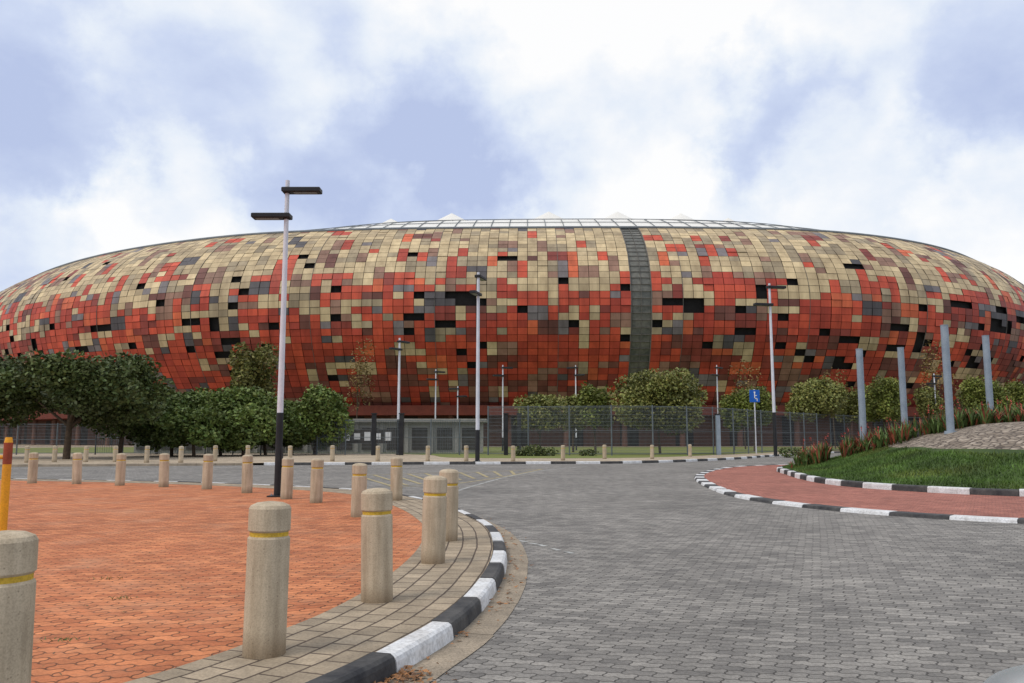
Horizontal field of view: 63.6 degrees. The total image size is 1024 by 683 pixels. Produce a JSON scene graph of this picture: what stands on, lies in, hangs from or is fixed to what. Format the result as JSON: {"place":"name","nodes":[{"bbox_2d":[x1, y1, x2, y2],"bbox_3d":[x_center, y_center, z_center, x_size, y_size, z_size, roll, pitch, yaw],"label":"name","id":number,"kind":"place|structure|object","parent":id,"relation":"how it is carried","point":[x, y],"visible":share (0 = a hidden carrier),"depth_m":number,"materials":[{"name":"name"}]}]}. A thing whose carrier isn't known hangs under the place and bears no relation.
{"place":"outdoors","nodes":[
{"label":"outdoors","id":0,"kind":"place"},
{"bbox_2d":[0,480,421,682],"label":"brick plaza","id":1,"kind":"structure","parent":0,"point":[103,530],"depth_m":8.98,"materials":[{"name":"brick"}]},
{"bbox_2d":[0,437,12,530],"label":"yellow barrier post","id":2,"kind":"object","parent":1,"relation":"on","point":[6,456],"visible":0.91,"depth_m":12.30,"materials":[{"name":"metal"}]},
{"bbox_2d":[27,452,38,482],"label":"concrete bollard","id":3,"kind":"object","parent":1,"relation":"on","point":[32,467],"visible":0.94,"depth_m":25.70,"materials":[{"name":"beige concrete"}]},
{"bbox_2d":[72,453,81,483],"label":"concrete bollard","id":4,"kind":"object","parent":1,"relation":"on","point":[77,468],"visible":0.97,"depth_m":25.26,"materials":[{"name":"beige concrete"}]},
{"bbox_2d":[41,576,130,641],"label":"weeds","id":5,"kind":"object","parent":1,"relation":"on","point":[66,638],"visible":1,"depth_m":5.74,"materials":[{"name":"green plant"}]},
{"bbox_2d":[115,453,126,485],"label":"concrete bollard","id":6,"kind":"object","parent":1,"relation":"on","point":[120,472],"visible":0.94,"depth_m":24.45,"materials":[{"name":"beige concrete"}]},
{"bbox_2d":[159,453,169,486],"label":"concrete bollard","id":7,"kind":"object","parent":1,"relation":"on","point":[164,458],"visible":0.95,"depth_m":23.69,"materials":[{"name":"beige concrete"}]},
{"bbox_2d":[202,454,213,488],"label":"concrete bollard","id":8,"kind":"object","parent":1,"relation":"on","point":[207,473],"visible":0.92,"depth_m":22.66,"materials":[{"name":"beige concrete"}]},
{"bbox_2d":[241,455,252,492],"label":"concrete bollard","id":9,"kind":"object","parent":1,"relation":"on","point":[247,475],"visible":0.98,"depth_m":21.11,"materials":[{"name":"beige concrete"}]},
{"bbox_2d":[251,180,321,496],"bbox_3d":[-5.620,-0.159,20.246,1.690,7.800,0.400,0,-7,0],"label":"street lamp","id":10,"kind":"object","parent":1,"relation":"on","point":[287,190],"visible":0.84,"depth_m":20.26,"materials":[{"name":"metal"}]},
{"bbox_2d":[280,457,293,498],"bbox_3d":[-5.199,3.195,19.103,0.276,1.020,0.276,3,-6,-16],"label":"concrete bollard","id":11,"kind":"object","parent":1,"relation":"on","point":[287,471],"visible":0.94,"depth_m":19.00,"materials":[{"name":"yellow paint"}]},
{"bbox_2d":[310,458,323,502],"bbox_3d":[-4.251,3.060,17.998,0.276,1.020,0.276,1,-6,-4],"label":"concrete bollard","id":12,"kind":"object","parent":1,"relation":"on","point":[316,482],"visible":0.98,"depth_m":17.90,"materials":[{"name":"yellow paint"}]},
{"bbox_2d":[351,463,366,516],"bbox_3d":[-2.730,2.687,14.753,0.276,1.020,0.276,-3,-7,23],"label":"concrete bollard","id":13,"kind":"object","parent":1,"relation":"on","point":[359,478],"visible":0.84,"depth_m":14.65,"materials":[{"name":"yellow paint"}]},
{"bbox_2d":[0,478,492,682],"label":"sidewalk","id":14,"kind":"structure","parent":0,"point":[346,632],"depth_m":6.27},
{"bbox_2d":[0,530,38,682],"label":"concrete bollard","id":15,"kind":"object","parent":14,"relation":"on","point":[18,557],"visible":1,"depth_m":3.70,"materials":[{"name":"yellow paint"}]},
{"bbox_2d":[242,501,290,658],"bbox_3d":[-1.595,1.558,5.381,0.276,1.020,0.276,-4,-9,32],"label":"concrete bollard","id":16,"kind":"object","parent":14,"relation":"on","point":[266,588],"visible":0.96,"depth_m":5.28,"materials":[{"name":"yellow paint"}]},
{"bbox_2d":[361,488,392,603],"bbox_3d":[-1.166,1.781,7.131,0.276,1.020,0.276,-1,-7,-2],"label":"concrete bollard","id":17,"kind":"object","parent":14,"relation":"on","point":[376,548],"visible":0.95,"depth_m":7.03,"materials":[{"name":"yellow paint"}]},
{"bbox_2d":[390,457,402,500],"bbox_3d":[-2.607,3.123,18.653,0.276,1.020,0.276,1,-7,-13],"label":"concrete bollard","id":18,"kind":"object","parent":14,"relation":"on","point":[396,483],"visible":0.94,"depth_m":18.55,"materials":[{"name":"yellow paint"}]},
{"bbox_2d":[421,475,446,563],"bbox_3d":[-0.876,2.024,9.297,0.276,1.020,0.276,-2,-7,23],"label":"concrete bollard","id":19,"kind":"object","parent":14,"relation":"on","point":[433,540],"visible":0.96,"depth_m":9.19,"materials":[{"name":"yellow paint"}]},
{"bbox_2d":[439,469,458,541],"bbox_3d":[-0.872,2.260,11.313,0.276,1.020,0.276,-3,-7,34],"label":"concrete bollard","id":20,"kind":"object","parent":14,"relation":"on","point":[451,476],"visible":0.7,"depth_m":11.21,"materials":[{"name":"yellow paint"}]},
{"bbox_2d":[0,447,838,457],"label":"lawn","id":21,"kind":"structure","parent":0,"point":[626,454],"depth_m":87.66,"materials":[{"name":"plant"}]},
{"bbox_2d":[227,341,278,396],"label":"broadleaf tree","id":22,"kind":"object","parent":21,"relation":"on","point":[248,370],"visible":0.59,"depth_m":87.39,"materials":[{"name":"green plant"}]},
{"bbox_2d":[134,419,486,452],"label":"turnstile building","id":23,"kind":"structure","parent":21,"relation":"on","point":[188,448],"depth_m":80.81,"materials":[{"name":"concrete"}]},
{"bbox_2d":[335,429,395,442],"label":"banner sign","id":24,"kind":"object","parent":23,"relation":"in","point":[368,433],"visible":0.25,"depth_m":76.00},
{"bbox_2d":[346,338,375,418],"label":"sparse tree","id":25,"kind":"object","parent":21,"relation":"on","point":[361,379],"visible":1,"depth_m":111.94,"materials":[{"name":"brown plant"}]},
{"bbox_2d":[426,369,444,418],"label":"street lamp","id":26,"kind":"object","parent":21,"relation":"on","point":[435,372],"visible":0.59,"depth_m":97.23,"materials":[{"name":"metal"}]},
{"bbox_2d":[448,386,466,418],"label":"street lamp","id":27,"kind":"object","parent":21,"relation":"on","point":[457,389],"visible":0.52,"depth_m":97.10,"materials":[{"name":"metal"}]},
{"bbox_2d":[493,365,512,449],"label":"street lamp","id":28,"kind":"object","parent":21,"relation":"on","point":[502,368],"visible":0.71,"depth_m":91.32,"materials":[{"name":"metal"}]},
{"bbox_2d":[503,413,508,454],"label":"gate pillar","id":29,"kind":"structure","parent":21,"relation":"on","point":[505,433],"depth_m":68.60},
{"bbox_2d":[516,413,521,448],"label":"gate pillar","id":30,"kind":"structure","parent":21,"relation":"on","point":[519,430],"depth_m":68.63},
{"bbox_2d":[513,392,567,445],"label":"clipped round tree","id":31,"kind":"object","parent":21,"relation":"on","point":[543,400],"visible":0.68,"depth_m":72.98,"materials":[{"name":"green plant"}]},
{"bbox_2d":[559,393,585,451],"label":"clipped round tree","id":32,"kind":"object","parent":21,"relation":"on","point":[571,400],"visible":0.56,"depth_m":83.23,"materials":[{"name":"green plant"}]},
{"bbox_2d":[566,365,584,449],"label":"street lamp","id":33,"kind":"object","parent":21,"relation":"on","point":[575,374],"visible":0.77,"depth_m":97.23,"materials":[{"name":"metal"}]},
{"bbox_2d":[575,381,613,452],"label":"clipped round tree","id":34,"kind":"object","parent":21,"relation":"on","point":[589,395],"visible":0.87,"depth_m":76.95,"materials":[{"name":"green plant"}]},
{"bbox_2d":[608,367,707,452],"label":"clipped round tree","id":35,"kind":"object","parent":21,"relation":"on","point":[670,389],"visible":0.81,"depth_m":72.25,"materials":[{"name":"green plant"}]},
{"bbox_2d":[515,444,801,457],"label":"shrubs","id":36,"kind":"object","parent":21,"relation":"on","point":[538,451],"visible":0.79,"depth_m":65.17,"materials":[{"name":"green plant"}]},
{"bbox_2d":[487,405,923,455],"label":"fence","id":37,"kind":"object","parent":21,"relation":"on","point":[659,410],"visible":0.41,"depth_m":68.82,"materials":[{"name":"metal"}]},
{"bbox_2d":[711,365,722,413],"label":"street lamp","id":38,"kind":"object","parent":21,"relation":"on","point":[716,374],"visible":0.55,"depth_m":97.24,"materials":[{"name":"metal"}]},
{"bbox_2d":[714,414,720,454],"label":"gate pillar","id":39,"kind":"structure","parent":21,"relation":"on","point":[718,434],"depth_m":70.40,"materials":[{"name":"metal"}]},
{"bbox_2d":[718,394,744,445],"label":"clipped round tree","id":40,"kind":"object","parent":21,"relation":"on","point":[723,402],"visible":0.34,"depth_m":95.00,"materials":[{"name":"green plant"}]},
{"bbox_2d":[728,359,761,448],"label":"sparse tree","id":41,"kind":"object","parent":21,"relation":"on","point":[745,382],"visible":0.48,"depth_m":108.47,"materials":[{"name":"brown plant"}]},
{"bbox_2d":[728,385,776,450],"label":"clipped round tree","id":42,"kind":"object","parent":21,"relation":"on","point":[740,399],"visible":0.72,"depth_m":88.84,"materials":[{"name":"green plant"}]},
{"bbox_2d":[823,367,847,447],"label":"sparse tree","id":43,"kind":"object","parent":21,"relation":"on","point":[846,384],"visible":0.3,"depth_m":111.37,"materials":[{"name":"brown plant"}]},
{"bbox_2d":[834,386,858,440],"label":"clipped round tree","id":44,"kind":"object","parent":21,"relation":"on","point":[852,408],"visible":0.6,"depth_m":98.08,"materials":[{"name":"green plant"}]},
{"bbox_2d":[919,340,957,408],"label":"sparse tree","id":45,"kind":"object","parent":21,"relation":"on","point":[935,369],"visible":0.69,"depth_m":112.25,"materials":[{"name":"brown plant"}]},
{"bbox_2d":[954,374,1015,412],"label":"clipped round tree","id":46,"kind":"object","parent":21,"relation":"on","point":[972,396],"visible":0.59,"depth_m":95.82,"materials":[{"name":"green plant"}]},
{"bbox_2d":[0,443,871,463],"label":"promenade","id":47,"kind":"structure","parent":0,"point":[97,458],"depth_m":57.32,"materials":[{"name":"concrete"}]},
{"bbox_2d":[0,353,34,427],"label":"acacia tree","id":48,"kind":"object","parent":47,"relation":"on","point":[5,363],"visible":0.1,"depth_m":58.88,"materials":[{"name":"green plant"}]},
{"bbox_2d":[24,446,29,462],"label":"concrete bollard","id":49,"kind":"object","parent":47,"relation":"on","point":[26,454],"visible":0.9,"depth_m":47.26,"materials":[{"name":"beige concrete"}]},
{"bbox_2d":[0,423,96,454],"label":"fence","id":50,"kind":"object","parent":47,"relation":"on","point":[56,436],"visible":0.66,"depth_m":70.85,"materials":[{"name":"metal"}]},
{"bbox_2d":[52,446,57,461],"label":"concrete bollard","id":51,"kind":"object","parent":47,"relation":"on","point":[54,453],"visible":0.94,"depth_m":48.80,"materials":[{"name":"beige concrete"}]},
{"bbox_2d":[83,446,88,461],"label":"concrete bollard","id":52,"kind":"object","parent":47,"relation":"on","point":[86,454],"visible":0.89,"depth_m":48.79,"materials":[{"name":"beige concrete"}]},
{"bbox_2d":[0,348,174,458],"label":"acacia tree","id":53,"kind":"object","parent":47,"relation":"on","point":[107,390],"visible":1,"depth_m":54.18,"materials":[{"name":"green plant"}]},
{"bbox_2d":[113,446,117,461],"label":"concrete bollard","id":54,"kind":"object","parent":47,"relation":"on","point":[115,450],"visible":0.9,"depth_m":48.78,"materials":[{"name":"beige concrete"}]},
{"bbox_2d":[88,387,170,452],"bbox_3d":[-29.585,5.172,61.556,7.110,6.883,7.708,0,-7,0],"label":"acacia tree","id":55,"kind":"object","parent":47,"relation":"on","point":[119,430],"visible":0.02,"depth_m":61.17,"materials":[{"name":"green plant"}]},
{"bbox_2d":[144,446,149,462],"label":"concrete bollard","id":56,"kind":"object","parent":47,"relation":"on","point":[147,454],"visible":0.96,"depth_m":47.29,"materials":[{"name":"beige concrete"}]},
{"bbox_2d":[124,392,209,455],"bbox_3d":[-27.060,6.466,65.587,8.635,5.229,7.817,0,-7,0],"label":"broadleaf tree","id":57,"kind":"object","parent":47,"relation":"on","point":[140,434],"visible":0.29,"depth_m":63.30,"materials":[{"name":"green plant"}]},
{"bbox_2d":[178,446,183,462],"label":"concrete bollard","id":58,"kind":"object","parent":47,"relation":"on","point":[181,454],"visible":0.94,"depth_m":47.28,"materials":[{"name":"beige concrete"}]},
{"bbox_2d":[149,404,238,456],"bbox_3d":[-24.056,6.800,63.095,6.124,4.017,5.854,0,-7,0],"label":"broadleaf tree","id":59,"kind":"object","parent":47,"relation":"on","point":[194,426],"visible":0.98,"depth_m":61.62,"materials":[{"name":"green plant"}]},
{"bbox_2d":[213,445,217,460],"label":"concrete bollard","id":60,"kind":"object","parent":47,"relation":"on","point":[215,450],"visible":0.88,"depth_m":50.40,"materials":[{"name":"beige concrete"}]},
{"bbox_2d":[180,385,284,455],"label":"broadleaf tree","id":61,"kind":"object","parent":47,"relation":"on","point":[246,394],"visible":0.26,"depth_m":66.46,"materials":[{"name":"green plant"}]},
{"bbox_2d":[210,396,288,455],"bbox_3d":[-21.372,6.748,65.844,6.698,4.739,5.632,-3,-7,23],"label":"broadleaf tree","id":62,"kind":"object","parent":47,"relation":"on","point":[256,424],"visible":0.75,"depth_m":64.22,"materials":[{"name":"green plant"}]},
{"bbox_2d":[253,395,315,454],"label":"broadleaf tree","id":63,"kind":"object","parent":47,"relation":"on","point":[293,439],"visible":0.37,"depth_m":68.79,"materials":[{"name":"green plant"}]},
{"bbox_2d":[94,419,486,454],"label":"steel gate fence","id":64,"kind":"object","parent":47,"relation":"on","point":[430,429],"visible":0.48,"depth_m":70.02,"materials":[{"name":"grey"}]},
{"bbox_2d":[275,400,324,454],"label":"broadleaf tree","id":65,"kind":"object","parent":47,"relation":"on","point":[314,429],"visible":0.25,"depth_m":69.48,"materials":[{"name":"green plant"}]},
{"bbox_2d":[287,383,354,454],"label":"broadleaf tree","id":66,"kind":"object","parent":47,"relation":"on","point":[328,406],"visible":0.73,"depth_m":70.02,"materials":[{"name":"green plant"}]},
{"bbox_2d":[330,445,334,460],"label":"concrete bollard","id":67,"kind":"object","parent":47,"relation":"on","point":[332,453],"visible":0.94,"depth_m":50.38,"materials":[{"name":"beige concrete"}]},
{"bbox_2d":[371,413,376,454],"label":"gate pillar","id":68,"kind":"structure","parent":47,"relation":"on","point":[373,435],"depth_m":68.59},
{"bbox_2d":[376,446,379,460],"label":"concrete bollard","id":69,"kind":"object","parent":47,"relation":"on","point":[377,453],"visible":0.94,"depth_m":50.37,"materials":[{"name":"beige concrete"}]},
{"bbox_2d":[389,338,409,454],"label":"street lamp","id":70,"kind":"object","parent":47,"relation":"on","point":[399,349],"visible":0.86,"depth_m":70.72,"materials":[{"name":"metal"}]},
{"bbox_2d":[399,413,404,454],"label":"gate pillar","id":71,"kind":"structure","parent":47,"relation":"on","point":[401,433],"depth_m":68.65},
{"bbox_2d":[425,446,429,460],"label":"concrete bollard","id":72,"kind":"object","parent":47,"relation":"on","point":[427,458],"visible":0.91,"depth_m":50.38,"materials":[{"name":"beige concrete"}]},
{"bbox_2d":[464,445,467,460],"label":"concrete bollard","id":73,"kind":"object","parent":47,"relation":"on","point":[466,453],"visible":0.91,"depth_m":50.37,"materials":[{"name":"beige concrete"}]},
{"bbox_2d":[469,272,486,461],"bbox_3d":[-2.084,1.478,50.474,0.400,11.600,2.288,-2,-7,15],"label":"street lamp","id":74,"kind":"object","parent":47,"relation":"on","point":[479,277],"visible":1,"depth_m":50.32,"materials":[{"name":"metal"}]},
{"bbox_2d":[511,446,514,460],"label":"concrete bollard","id":75,"kind":"object","parent":47,"relation":"on","point":[512,453],"visible":0.91,"depth_m":50.36,"materials":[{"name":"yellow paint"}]},
{"bbox_2d":[561,445,564,460],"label":"concrete bollard","id":76,"kind":"object","parent":47,"relation":"on","point":[562,452],"visible":0.97,"depth_m":52.08,"materials":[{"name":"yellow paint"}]},
{"bbox_2d":[602,445,606,458],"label":"concrete bollard","id":77,"kind":"object","parent":47,"relation":"on","point":[604,452],"visible":0.92,"depth_m":55.88,"materials":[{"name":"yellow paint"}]},
{"bbox_2d":[650,445,653,458],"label":"concrete bollard","id":78,"kind":"object","parent":47,"relation":"on","point":[651,451],"visible":0.94,"depth_m":55.88,"materials":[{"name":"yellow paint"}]},
{"bbox_2d":[749,389,759,452],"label":"disabled parking sign","id":79,"kind":"object","parent":47,"relation":"on","point":[754,395],"visible":1,"depth_m":77.68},
{"bbox_2d":[753,283,785,455],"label":"street lamp","id":80,"kind":"object","parent":47,"relation":"on","point":[769,287],"visible":1,"depth_m":67.91,"materials":[{"name":"metal"}]},
{"bbox_2d":[784,376,848,443],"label":"clipped round tree","id":81,"kind":"object","parent":47,"relation":"on","point":[812,397],"visible":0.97,"depth_m":90.53,"materials":[{"name":"green plant"}]},
{"bbox_2d":[858,374,910,432],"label":"clipped round tree","id":82,"kind":"object","parent":47,"relation":"on","point":[882,399],"visible":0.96,"depth_m":93.47,"materials":[{"name":"green plant"}]},
{"bbox_2d":[913,385,945,419],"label":"clipped round tree","id":83,"kind":"object","parent":47,"relation":"on","point":[926,398],"visible":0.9,"depth_m":97.28,"materials":[{"name":"green plant"}]},
{"bbox_2d":[926,374,941,399],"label":"street lamp","id":84,"kind":"object","parent":47,"relation":"on","point":[934,376],"visible":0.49,"depth_m":97.30,"materials":[{"name":"metal"}]},
{"bbox_2d":[1003,378,1023,409],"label":"clipped round tree","id":85,"kind":"object","parent":47,"relation":"on","point":[1016,389],"visible":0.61,"depth_m":103.30,"materials":[{"name":"green plant"}]},
{"bbox_2d":[0,453,1023,682],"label":"road","id":86,"kind":"structure","parent":0,"point":[671,572],"depth_m":8.67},
{"bbox_2d":[0,463,242,466],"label":"concrete kerb","id":87,"kind":"structure","parent":86,"relation":"on","point":[127,464],"depth_m":45.25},
{"bbox_2d":[11,478,506,682],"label":"painted kerb","id":88,"kind":"structure","parent":86,"relation":"on","point":[440,631],"depth_m":5.98,"materials":[{"name":"white paint"}]},
{"bbox_2d":[43,521,526,682],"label":"dry leaves","id":89,"kind":"object","parent":86,"relation":"on","point":[400,674],"visible":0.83,"depth_m":5.24,"materials":[{"name":"brown plant"}]},
{"bbox_2d":[350,469,540,486],"bbox_3d":[-3.236,5.486,33.906,6.413,0.004,16.179,-2,-7,15],"label":"yellow road hatching","id":90,"kind":"object","parent":86,"relation":"on","point":[512,472],"visible":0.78,"depth_m":32.68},
{"bbox_2d":[388,517,527,682],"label":"gutter","id":91,"kind":"object","parent":86,"relation":"on","point":[449,655],"visible":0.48,"depth_m":6.79,"materials":[{"name":"concrete"}]},
{"bbox_2d":[458,466,586,490],"bbox_3d":[0.710,5.518,34.162,1.156,0.001,22.352,-2,-7,15],"label":"white road marking","id":92,"kind":"object","parent":86,"relation":"on","point":[503,477],"visible":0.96,"depth_m":30.37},
{"bbox_2d":[519,540,572,552],"bbox_3d":[0.457,2.861,11.546,0.130,0.001,1.590,3,-7,-26],"label":"worn road marking","id":93,"kind":"object","parent":86,"relation":"on","point":[545,545],"visible":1,"depth_m":11.63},
{"bbox_2d":[264,451,839,464],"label":"painted kerb","id":94,"kind":"structure","parent":86,"relation":"on","point":[523,462],"depth_m":49.00,"materials":[{"name":"white paint"}]},
{"bbox_2d":[694,464,1023,523],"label":"roundabout outer kerb","id":95,"kind":"structure","parent":86,"relation":"on","point":[700,478],"depth_m":17.07,"materials":[{"name":"white paint"}]},
{"bbox_2d":[983,665,1023,682],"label":"parked car","id":96,"kind":"object","parent":86,"relation":"on","point":[1015,674],"visible":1,"depth_m":2.56,"materials":[{"name":"paint"}]},
{"bbox_2d":[0,0,1023,291],"label":"sky","id":97,"kind":"structure","parent":0,"point":[125,124],"materials":[{"name":"white"}]},
{"bbox_2d":[704,465,1023,517],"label":"roundabout apron","id":98,"kind":"object","parent":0,"point":[768,481],"visible":0.54,"depth_m":20.67,"materials":[{"name":"brick"}]},
{"bbox_2d":[777,466,1023,496],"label":"roundabout inner kerb","id":99,"kind":"structure","parent":98,"relation":"on","point":[924,488],"depth_m":22.87,"materials":[{"name":"white paint"}]},
{"bbox_2d":[828,422,1023,488],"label":"roundabout mound","id":100,"kind":"object","parent":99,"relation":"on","point":[1005,437],"visible":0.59,"depth_m":27.27,"materials":[{"name":"grey stone"}]},
{"bbox_2d":[856,348,866,439],"bbox_3d":[15.213,2.567,35.946,0.474,4.520,0.474,0,-7,0],"label":"steel post","id":101,"kind":"object","parent":100,"relation":"on","point":[861,388],"visible":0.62,"depth_m":35.89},
{"bbox_2d":[897,347,907,423],"bbox_3d":[17.974,2.566,37.960,0.474,4.617,0.474,0,-7,0],"label":"steel post","id":102,"kind":"object","parent":100,"relation":"on","point":[902,381],"visible":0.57,"depth_m":37.93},
{"bbox_2d":[782,446,1023,488],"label":"grass","id":103,"kind":"structure","parent":100,"relation":"on","point":[833,467],"depth_m":25.47,"materials":[{"name":"green plant"}]},
{"bbox_2d":[787,396,1023,468],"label":"aloe plants","id":104,"kind":"object","parent":100,"relation":"on","point":[906,432],"visible":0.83,"depth_m":34.02,"materials":[{"name":"green foliage"}]},
{"bbox_2d":[940,324,955,433],"bbox_3d":[16.893,1.470,32.047,0.474,4.258,0.474,0,-7,0],"label":"steel post","id":105,"kind":"object","parent":100,"relation":"on","point":[948,394],"visible":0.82,"depth_m":31.95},
{"bbox_2d":[982,335,993,409],"bbox_3d":[20.787,1.842,36.031,0.474,4.243,0.474,0,-7,0],"label":"steel post","id":106,"kind":"object","parent":100,"relation":"on","point":[987,368],"visible":0.58,"depth_m":36.00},
{"label":"ground","id":107,"kind":"structure","parent":0,"visible":0},
{"bbox_2d":[0,211,1023,445],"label":"stadium","id":108,"kind":"object","parent":107,"relation":"on","point":[608,301],"visible":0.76,"depth_m":143.71,"materials":[{"name":"multicoloured tile"}]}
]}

